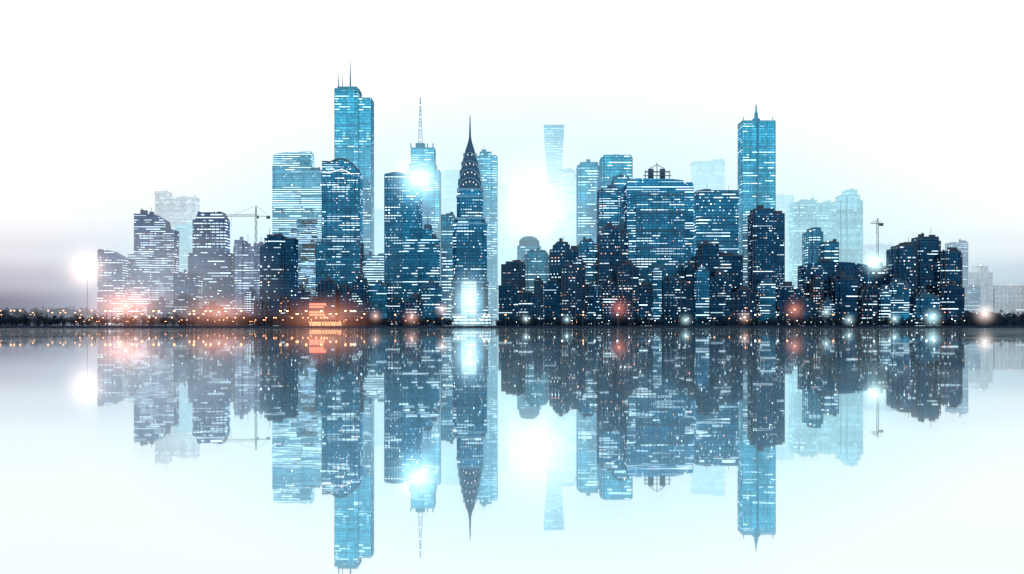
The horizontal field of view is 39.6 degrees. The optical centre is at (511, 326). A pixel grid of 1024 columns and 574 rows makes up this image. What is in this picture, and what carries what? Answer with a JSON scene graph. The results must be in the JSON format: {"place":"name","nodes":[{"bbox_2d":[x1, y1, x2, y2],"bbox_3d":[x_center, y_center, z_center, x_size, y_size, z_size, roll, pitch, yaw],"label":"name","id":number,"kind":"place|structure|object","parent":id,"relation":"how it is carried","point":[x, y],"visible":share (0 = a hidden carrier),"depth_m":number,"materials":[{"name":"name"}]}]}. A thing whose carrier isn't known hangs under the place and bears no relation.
{"place":"outdoors","nodes":[
{"label":"outdoors","id":0,"kind":"place"},
{"bbox_2d":[0,308,95,325],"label":"hill","id":1,"kind":"structure","parent":0,"point":[57,313],"depth_m":1870.36,"materials":[{"name":"black plant"}]},
{"bbox_2d":[0,306,1023,318],"bbox_3d":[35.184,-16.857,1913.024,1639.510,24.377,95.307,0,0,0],"label":"distant tree line","id":2,"kind":"object","parent":1,"relation":"on","point":[16,313],"visible":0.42,"depth_m":1883.18,"materials":[{"name":"black plant"}]},
{"bbox_2d":[309,320,340,325],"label":"waterfront pavilion","id":3,"kind":"structure","parent":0,"point":[332,324],"depth_m":1709.00,"materials":[{"name":"concrete"}]},
{"bbox_2d":[0,328,1023,573],"bbox_3d":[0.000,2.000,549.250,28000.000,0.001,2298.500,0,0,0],"label":"river water","id":4,"kind":"structure","parent":0,"point":[510,450],"depth_m":22.76,"materials":[{"name":"liquid"}]},
{"bbox_2d":[0,326,1023,327],"bbox_3d":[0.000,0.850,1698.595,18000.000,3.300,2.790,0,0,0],"label":"quay wall","id":5,"kind":"structure","parent":4,"relation":"in","point":[511,326],"depth_m":1698.00,"materials":[{"name":"concrete"}]},
{"bbox_2d":[0,0,1023,314],"label":"sky","id":6,"kind":"structure","parent":0,"point":[916,107],"materials":[{"name":"white"}]},
{"bbox_2d":[965,311,1023,325],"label":"trees","id":7,"kind":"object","parent":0,"point":[998,317],"depth_m":1908.97,"materials":[{"name":"plant"}]},
{"label":"ground","id":8,"kind":"structure","parent":0,"visible":0},
{"bbox_2d":[97,249,127,325],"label":"slanted roof office","id":9,"kind":"structure","parent":8,"relation":"on","point":[112,280],"depth_m":1800.00,"materials":[{"name":"glass"}]},
{"bbox_2d":[127,304,141,325],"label":"building","id":10,"kind":"structure","parent":8,"relation":"on","point":[135,309],"depth_m":1767.52,"materials":[{"name":"stone"}]},
{"bbox_2d":[128,207,178,315],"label":"slanted roof office","id":11,"kind":"structure","parent":8,"relation":"on","point":[153,263],"depth_m":1840.00,"materials":[{"name":"glass"}]},
{"bbox_2d":[147,294,173,325],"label":"building","id":12,"kind":"structure","parent":8,"relation":"on","point":[163,306],"depth_m":1770.68,"materials":[{"name":"grey glass"}]},
{"bbox_2d":[154,190,200,229],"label":"distant tower","id":13,"kind":"structure","parent":8,"relation":"on","point":[182,209],"depth_m":2347.70,"materials":[{"name":"glass"}]},
{"bbox_2d":[175,222,192,272],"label":"distant tower","id":14,"kind":"structure","parent":8,"relation":"on","point":[185,239],"depth_m":2250.00,"materials":[{"name":"blue glass"}]},
{"bbox_2d":[174,293,198,325],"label":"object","id":15,"kind":"structure","parent":8,"relation":"on","point":[185,305],"depth_m":1764.38,"materials":[{"name":"glass"}]},
{"bbox_2d":[173,269,202,317],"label":"glass office tower","id":16,"kind":"structure","parent":8,"relation":"on","point":[190,283],"depth_m":1780.00,"materials":[{"name":"glass"}]},
{"bbox_2d":[188,212,231,308],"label":"chamfered office tower","id":17,"kind":"structure","parent":8,"relation":"on","point":[210,258],"depth_m":1891.00,"materials":[{"name":"glass"}]},
{"bbox_2d":[198,301,223,325],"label":"building","id":18,"kind":"structure","parent":8,"relation":"on","point":[214,307],"depth_m":1753.21,"materials":[{"name":"stone"}]},
{"bbox_2d":[223,304,243,325],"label":"building","id":19,"kind":"structure","parent":8,"relation":"on","point":[232,312],"depth_m":1758.95,"materials":[{"name":"stone"}]},
{"bbox_2d":[233,237,263,311],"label":"glass office tower","id":20,"kind":"structure","parent":8,"relation":"on","point":[244,267],"depth_m":1897.70,"materials":[{"name":"glass"}]},
{"bbox_2d":[228,207,269,286],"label":"tower crane","id":21,"kind":"object","parent":8,"relation":"on","point":[267,217],"visible":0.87,"depth_m":1849.84,"materials":[{"name":"metal"}]},
{"bbox_2d":[244,287,257,325],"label":"skyscraper","id":22,"kind":"structure","parent":8,"relation":"on","point":[250,297],"depth_m":1771.06,"materials":[{"name":"glass"}]},
{"bbox_2d":[253,295,266,325],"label":"skyscraper","id":23,"kind":"structure","parent":8,"relation":"on","point":[259,308],"depth_m":1753.64,"materials":[{"name":"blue glass"}]},
{"bbox_2d":[264,285,288,325],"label":"skyscraper","id":24,"kind":"structure","parent":8,"relation":"on","point":[275,304],"depth_m":1760.16,"materials":[{"name":"glass"}]},
{"bbox_2d":[259,228,298,317],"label":"glass office tower","id":25,"kind":"structure","parent":8,"relation":"on","point":[279,259],"depth_m":1817.70,"materials":[{"name":"glass"}]},
{"bbox_2d":[272,151,321,295],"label":"glass office tower","id":26,"kind":"structure","parent":8,"relation":"on","point":[296,185],"depth_m":1960.00,"materials":[{"name":"light blue glass"},{"name":"steel"}]},
{"bbox_2d":[289,285,310,325],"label":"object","id":27,"kind":"structure","parent":8,"relation":"on","point":[300,297],"depth_m":1770.35,"materials":[{"name":"blue glass"}]},
{"bbox_2d":[291,220,317,297],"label":"glass office tower","id":28,"kind":"structure","parent":8,"relation":"on","point":[298,234],"depth_m":1957.70,"materials":[{"name":"blue glass"}]},
{"bbox_2d":[309,302,325,320],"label":"neon sign","id":29,"kind":"object","parent":8,"relation":"on","point":[315,308],"visible":0.94,"depth_m":1744.60,"materials":[{"name":"metal"}]},
{"bbox_2d":[317,276,336,322],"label":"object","id":30,"kind":"structure","parent":8,"relation":"on","point":[327,291],"depth_m":1753.33,"materials":[{"name":"blue glass"}]},
{"bbox_2d":[316,242,363,297],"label":"glass office tower","id":31,"kind":"structure","parent":8,"relation":"on","point":[340,263],"depth_m":1860.00,"materials":[{"name":"blue glass"}]},
{"bbox_2d":[322,158,362,242],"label":"arched roof skyscraper","id":32,"kind":"structure","parent":8,"relation":"on","point":[342,199],"depth_m":1880.00,"materials":[{"name":"blue glass"}]},
{"bbox_2d":[337,285,351,325],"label":"skyscraper","id":33,"kind":"structure","parent":8,"relation":"on","point":[344,297],"depth_m":1770.68,"materials":[{"name":"blue glass"}]},
{"bbox_2d":[334,63,373,254],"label":"twin glass skyscraper","id":34,"kind":"structure","parent":8,"relation":"on","point":[353,126],"depth_m":1989.30,"materials":[{"name":"teal glass"},{"name":"steel"}]},
{"bbox_2d":[351,271,367,325],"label":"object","id":35,"kind":"structure","parent":8,"relation":"on","point":[359,296],"depth_m":1754.28,"materials":[{"name":"blue glass"}]},
{"bbox_2d":[363,251,383,284],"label":"glass office tower","id":36,"kind":"structure","parent":8,"relation":"on","point":[373,266],"depth_m":1880.00,"materials":[{"name":"glass"}]},
{"bbox_2d":[368,276,387,325],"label":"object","id":37,"kind":"structure","parent":8,"relation":"on","point":[377,298],"depth_m":1769.48,"materials":[{"name":"blue glass"}]},
{"bbox_2d":[374,205,383,254],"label":"distant tower","id":38,"kind":"structure","parent":8,"relation":"on","point":[378,231],"depth_m":2400.00,"materials":[{"name":"blue glass"}]},
{"bbox_2d":[387,289,404,325],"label":"skyscraper","id":39,"kind":"structure","parent":8,"relation":"on","point":[395,305],"depth_m":1770.79,"materials":[{"name":"blue glass"}]},
{"bbox_2d":[384,172,439,301],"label":"glass office tower","id":40,"kind":"structure","parent":8,"relation":"on","point":[411,255],"depth_m":1799.44,"materials":[{"name":"blue glass"}]},
{"bbox_2d":[405,293,422,325],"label":"skyscraper","id":41,"kind":"structure","parent":8,"relation":"on","point":[413,305],"depth_m":1752.54,"materials":[{"name":"blue glass"}]},
{"bbox_2d":[407,98,440,285],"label":"glass office tower","id":42,"kind":"structure","parent":8,"relation":"on","point":[423,168],"depth_m":1995.40,"materials":[{"name":"blue glass"}]},
{"bbox_2d":[421,278,442,325],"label":"skyscraper","id":43,"kind":"structure","parent":8,"relation":"on","point":[432,299],"depth_m":1755.71,"materials":[{"name":"blue glass"}]},
{"bbox_2d":[441,212,454,325],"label":"glass office tower","id":44,"kind":"structure","parent":8,"relation":"on","point":[447,220],"depth_m":1900.00,"materials":[{"name":"blue glass"}]},
{"bbox_2d":[441,169,459,216],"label":"distant tower","id":45,"kind":"structure","parent":8,"relation":"on","point":[449,182],"depth_m":2350.00,"materials":[{"name":"blue glass"}]},
{"bbox_2d":[451,118,488,313],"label":"art deco skyscraper","id":46,"kind":"structure","parent":8,"relation":"on","point":[470,224],"depth_m":1791.46,"materials":[{"name":"blue glass"}]},
{"bbox_2d":[450,281,491,325],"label":"floodlit lobby block","id":47,"kind":"structure","parent":8,"relation":"on","point":[468,316],"depth_m":1774.30,"materials":[{"name":"white glass"}]},
{"bbox_2d":[477,149,497,325],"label":"glass office tower","id":48,"kind":"structure","parent":8,"relation":"on","point":[488,165],"depth_m":1987.70,"materials":[{"name":"blue glass"}]},
{"bbox_2d":[498,183,508,284],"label":"distant tower","id":49,"kind":"structure","parent":8,"relation":"on","point":[503,218],"depth_m":2300.00,"materials":[{"name":"white glass"}]},
{"bbox_2d":[498,279,518,325],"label":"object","id":50,"kind":"structure","parent":8,"relation":"on","point":[508,298],"depth_m":1771.57,"materials":[{"name":"blue glass"}]},
{"bbox_2d":[0,311,1023,325],"bbox_3d":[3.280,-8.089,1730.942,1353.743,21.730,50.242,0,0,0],"label":"waterfront trees","id":51,"kind":"object","parent":8,"relation":"on","point":[247,320],"visible":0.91,"depth_m":1726.24,"materials":[{"name":"black plant"}]},
{"bbox_2d":[501,260,525,294],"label":"glass office tower","id":52,"kind":"structure","parent":8,"relation":"on","point":[514,271],"depth_m":1847.70,"materials":[{"name":"glass"}]},
{"bbox_2d":[518,291,537,325],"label":"skyscraper","id":53,"kind":"structure","parent":8,"relation":"on","point":[527,304],"depth_m":1767.53,"materials":[{"name":"blue glass"}]},
{"bbox_2d":[517,236,540,260],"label":"domed hall","id":54,"kind":"structure","parent":8,"relation":"on","point":[526,243],"depth_m":1960.00,"materials":[{"name":"blue glass"}]},
{"bbox_2d":[509,220,549,260],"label":"distant tower","id":55,"kind":"structure","parent":8,"relation":"on","point":[525,229],"depth_m":2300.00,"materials":[{"name":"white glass"}]},
{"bbox_2d":[524,246,548,325],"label":"glass office tower","id":56,"kind":"structure","parent":8,"relation":"on","point":[536,263],"depth_m":1897.70,"materials":[{"name":"blue glass"}]},
{"bbox_2d":[534,276,542,325],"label":"skyscraper","id":57,"kind":"structure","parent":8,"relation":"on","point":[538,286],"depth_m":1772.31,"materials":[{"name":"blue glass"}]},
{"bbox_2d":[543,280,560,325],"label":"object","id":58,"kind":"structure","parent":8,"relation":"on","point":[552,298],"depth_m":1772.62,"materials":[{"name":"blue glass"}]},
{"bbox_2d":[544,125,563,249],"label":"flared skyscraper","id":59,"kind":"structure","parent":8,"relation":"on","point":[553,137],"depth_m":2300.00,"materials":[{"name":"teal glass"}]},
{"bbox_2d":[549,238,577,282],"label":"glass office tower","id":60,"kind":"structure","parent":8,"relation":"on","point":[561,253],"depth_m":1807.70,"materials":[{"name":"glass"}]},
{"bbox_2d":[552,168,575,248],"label":"glass office tower","id":61,"kind":"structure","parent":8,"relation":"on","point":[564,204],"depth_m":2147.70,"materials":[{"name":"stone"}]},
{"bbox_2d":[561,263,575,325],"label":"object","id":62,"kind":"structure","parent":8,"relation":"on","point":[568,291],"depth_m":1750.04,"materials":[{"name":"glass"}]},
{"bbox_2d":[572,254,585,325],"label":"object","id":63,"kind":"structure","parent":8,"relation":"on","point":[579,264],"depth_m":1765.45,"materials":[{"name":"glass"}]},
{"bbox_2d":[577,237,596,325],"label":"glass office tower","id":64,"kind":"structure","parent":8,"relation":"on","point":[587,250],"depth_m":1837.70,"materials":[{"name":"blue glass"}]},
{"bbox_2d":[576,159,598,245],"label":"glass office tower","id":65,"kind":"structure","parent":8,"relation":"on","point":[587,180],"depth_m":1977.70,"materials":[{"name":"blue glass"}]},
{"bbox_2d":[587,280,601,325],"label":"skyscraper","id":66,"kind":"structure","parent":8,"relation":"on","point":[593,297],"depth_m":1755.25,"materials":[{"name":"blue glass"}]},
{"bbox_2d":[597,184,620,233],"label":"glass office tower","id":67,"kind":"structure","parent":8,"relation":"on","point":[608,204],"depth_m":1847.70,"materials":[{"name":"blue glass"}]},
{"bbox_2d":[602,279,617,325],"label":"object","id":68,"kind":"structure","parent":8,"relation":"on","point":[610,299],"depth_m":1751.57,"materials":[{"name":"glass"}]},
{"bbox_2d":[597,222,628,325],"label":"glass office tower","id":69,"kind":"structure","parent":8,"relation":"on","point":[612,248],"depth_m":1797.70,"materials":[{"name":"dark glass"},{"name":"dark stone"}]},
{"bbox_2d":[599,154,632,189],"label":"glass office tower","id":70,"kind":"structure","parent":8,"relation":"on","point":[612,166],"depth_m":1937.70,"materials":[{"name":"blue glass"}]},
{"bbox_2d":[611,173,628,228],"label":"glass office tower","id":71,"kind":"structure","parent":8,"relation":"on","point":[620,180],"depth_m":1880.00,"materials":[{"name":"blue glass"}]},
{"bbox_2d":[617,259,638,325],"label":"skyscraper","id":72,"kind":"structure","parent":8,"relation":"on","point":[628,286],"depth_m":1750.15,"materials":[{"name":"glass"}]},
{"bbox_2d":[639,282,652,325],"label":"skyscraper","id":73,"kind":"structure","parent":8,"relation":"on","point":[645,301],"depth_m":1756.34,"materials":[{"name":"glass"}]},
{"bbox_2d":[651,260,661,325],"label":"skyscraper","id":74,"kind":"structure","parent":8,"relation":"on","point":[656,293],"depth_m":1753.16,"materials":[{"name":"blue glass"}]},
{"bbox_2d":[624,164,693,287],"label":"rooftop frame skyscraper","id":75,"kind":"structure","parent":8,"relation":"on","point":[659,220],"depth_m":1824.00,"materials":[{"name":"blue glass"}]},
{"bbox_2d":[662,275,687,325],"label":"skyscraper","id":76,"kind":"structure","parent":8,"relation":"on","point":[673,296],"depth_m":1768.04,"materials":[{"name":"blue glass"}]},
{"bbox_2d":[684,260,694,325],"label":"skyscraper","id":77,"kind":"structure","parent":8,"relation":"on","point":[689,273],"depth_m":1768.00,"materials":[{"name":"glass"}]},
{"bbox_2d":[694,262,709,325],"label":"skyscraper","id":78,"kind":"structure","parent":8,"relation":"on","point":[701,290],"depth_m":1764.02,"materials":[{"name":"blue glass"}]},
{"bbox_2d":[690,158,725,191],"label":"distant tower","id":79,"kind":"structure","parent":8,"relation":"on","point":[708,175],"depth_m":2400.00,"materials":[{"name":"blue glass"}]},
{"bbox_2d":[694,189,738,255],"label":"glass office tower","id":80,"kind":"structure","parent":8,"relation":"on","point":[716,214],"depth_m":1867.70,"materials":[{"name":"blue glass"},{"name":"teal glass"}]},
{"bbox_2d":[694,229,742,291],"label":"glass office tower","id":81,"kind":"structure","parent":8,"relation":"on","point":[711,257],"depth_m":1800.00,"materials":[{"name":"glass"}]},
{"bbox_2d":[709,266,731,325],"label":"skyscraper","id":82,"kind":"structure","parent":8,"relation":"on","point":[720,293],"depth_m":1766.75,"materials":[{"name":"blue glass"}]},
{"bbox_2d":[731,286,755,325],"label":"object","id":83,"kind":"structure","parent":8,"relation":"on","point":[743,301],"depth_m":1761.16,"materials":[{"name":"glass"}]},
{"bbox_2d":[737,105,775,287],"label":"spired skyscraper","id":84,"kind":"structure","parent":8,"relation":"on","point":[756,150],"depth_m":1930.00,"materials":[{"name":"teal glass"}]},
{"bbox_2d":[748,205,784,325],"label":"glass office tower","id":85,"kind":"structure","parent":8,"relation":"on","point":[766,242],"depth_m":1817.70,"materials":[{"name":"glass"}]},
{"bbox_2d":[757,278,775,325],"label":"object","id":86,"kind":"structure","parent":8,"relation":"on","point":[766,298],"depth_m":1771.75,"materials":[{"name":"blue glass"}]},
{"bbox_2d":[776,194,793,281],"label":"distant tower","id":87,"kind":"structure","parent":8,"relation":"on","point":[783,201],"depth_m":2400.00,"materials":[{"name":"blue glass"}]},
{"bbox_2d":[776,281,799,325],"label":"skyscraper","id":88,"kind":"structure","parent":8,"relation":"on","point":[788,297],"depth_m":1763.46,"materials":[{"name":"blue glass"}]},
{"bbox_2d":[800,297,815,325],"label":"skyscraper","id":89,"kind":"structure","parent":8,"relation":"on","point":[807,307],"depth_m":1764.95,"materials":[{"name":"blue glass"}]},
{"bbox_2d":[788,194,836,288],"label":"glass office tower","id":90,"kind":"structure","parent":8,"relation":"on","point":[804,215],"depth_m":2060.00,"materials":[{"name":"glass"}]},
{"bbox_2d":[802,227,822,264],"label":"glass office tower","id":91,"kind":"structure","parent":8,"relation":"on","point":[812,238],"depth_m":1899.30,"materials":[{"name":"blue glass"}]},
{"bbox_2d":[810,273,823,325],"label":"skyscraper","id":92,"kind":"structure","parent":8,"relation":"on","point":[817,289],"depth_m":1767.96,"materials":[{"name":"glass"}]},
{"bbox_2d":[822,291,833,325],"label":"skyscraper","id":93,"kind":"structure","parent":8,"relation":"on","point":[827,305],"depth_m":1759.85,"materials":[{"name":"blue glass"}]},
{"bbox_2d":[821,239,838,261],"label":"glass office tower","id":94,"kind":"structure","parent":8,"relation":"on","point":[829,250],"depth_m":1880.00,"materials":[{"name":"blue glass"}]},
{"bbox_2d":[798,250,867,299],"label":"barrel roof office","id":95,"kind":"structure","parent":8,"relation":"on","point":[827,270],"depth_m":1790.00,"materials":[{"name":"blue glass"}]},
{"bbox_2d":[831,272,858,325],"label":"skyscraper","id":96,"kind":"structure","parent":8,"relation":"on","point":[844,294],"depth_m":1754.34,"materials":[{"name":"blue glass"}]},
{"bbox_2d":[831,188,862,263],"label":"glass office tower","id":97,"kind":"structure","parent":8,"relation":"on","point":[849,202],"depth_m":2077.70,"materials":[{"name":"glass"}]},
{"bbox_2d":[858,277,880,325],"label":"skyscraper","id":98,"kind":"structure","parent":8,"relation":"on","point":[868,300],"depth_m":1766.21,"materials":[{"name":"glass"}]},
{"bbox_2d":[868,262,885,288],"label":"glass office tower","id":99,"kind":"structure","parent":8,"relation":"on","point":[877,273],"depth_m":1837.70,"materials":[{"name":"blue glass"}]},
{"bbox_2d":[863,241,893,266],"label":"distant tower","id":100,"kind":"structure","parent":8,"relation":"on","point":[870,254],"depth_m":2300.00,"materials":[{"name":"stone"}]},
{"bbox_2d":[878,285,891,325],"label":"skyscraper","id":101,"kind":"structure","parent":8,"relation":"on","point":[885,307],"depth_m":1759.72,"materials":[{"name":"blue glass"}]},
{"bbox_2d":[885,278,909,325],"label":"skyscraper","id":102,"kind":"structure","parent":8,"relation":"on","point":[898,289],"depth_m":1761.19,"materials":[{"name":"blue glass"}]},
{"bbox_2d":[886,237,915,290],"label":"glass office tower","id":103,"kind":"structure","parent":8,"relation":"on","point":[901,260],"depth_m":1787.70,"materials":[{"name":"glass"}]},
{"bbox_2d":[905,279,916,325],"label":"skyscraper","id":104,"kind":"structure","parent":8,"relation":"on","point":[912,293],"depth_m":1771.73,"materials":[{"name":"blue glass"}]},
{"bbox_2d":[911,233,940,294],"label":"glass office tower","id":105,"kind":"structure","parent":8,"relation":"on","point":[928,249],"depth_m":1807.70,"materials":[{"name":"glass"}]},
{"bbox_2d":[911,289,940,325],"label":"skyscraper","id":106,"kind":"structure","parent":8,"relation":"on","point":[924,303],"depth_m":1754.76,"materials":[{"name":"blue glass"}]},
{"bbox_2d":[937,246,962,294],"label":"glass office tower","id":107,"kind":"structure","parent":8,"relation":"on","point":[950,263],"depth_m":1792.70,"materials":[{"name":"glass"}]},
{"bbox_2d":[937,275,964,325],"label":"skyscraper","id":108,"kind":"structure","parent":8,"relation":"on","point":[952,298],"depth_m":1766.88,"materials":[{"name":"glass"}]},
{"bbox_2d":[945,239,980,313],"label":"distant tower","id":109,"kind":"structure","parent":8,"relation":"on","point":[972,297],"depth_m":2200.00,"materials":[{"name":"grey glass"}]},
{"bbox_2d":[968,262,992,312],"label":"distant tower","id":110,"kind":"structure","parent":8,"relation":"on","point":[981,275],"depth_m":2299.84,"materials":[{"name":"glass"}]},
{"bbox_2d":[993,282,1023,315],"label":"distant tower","id":111,"kind":"structure","parent":8,"relation":"on","point":[1008,297],"depth_m":2300.00,"materials":[{"name":"stone"}]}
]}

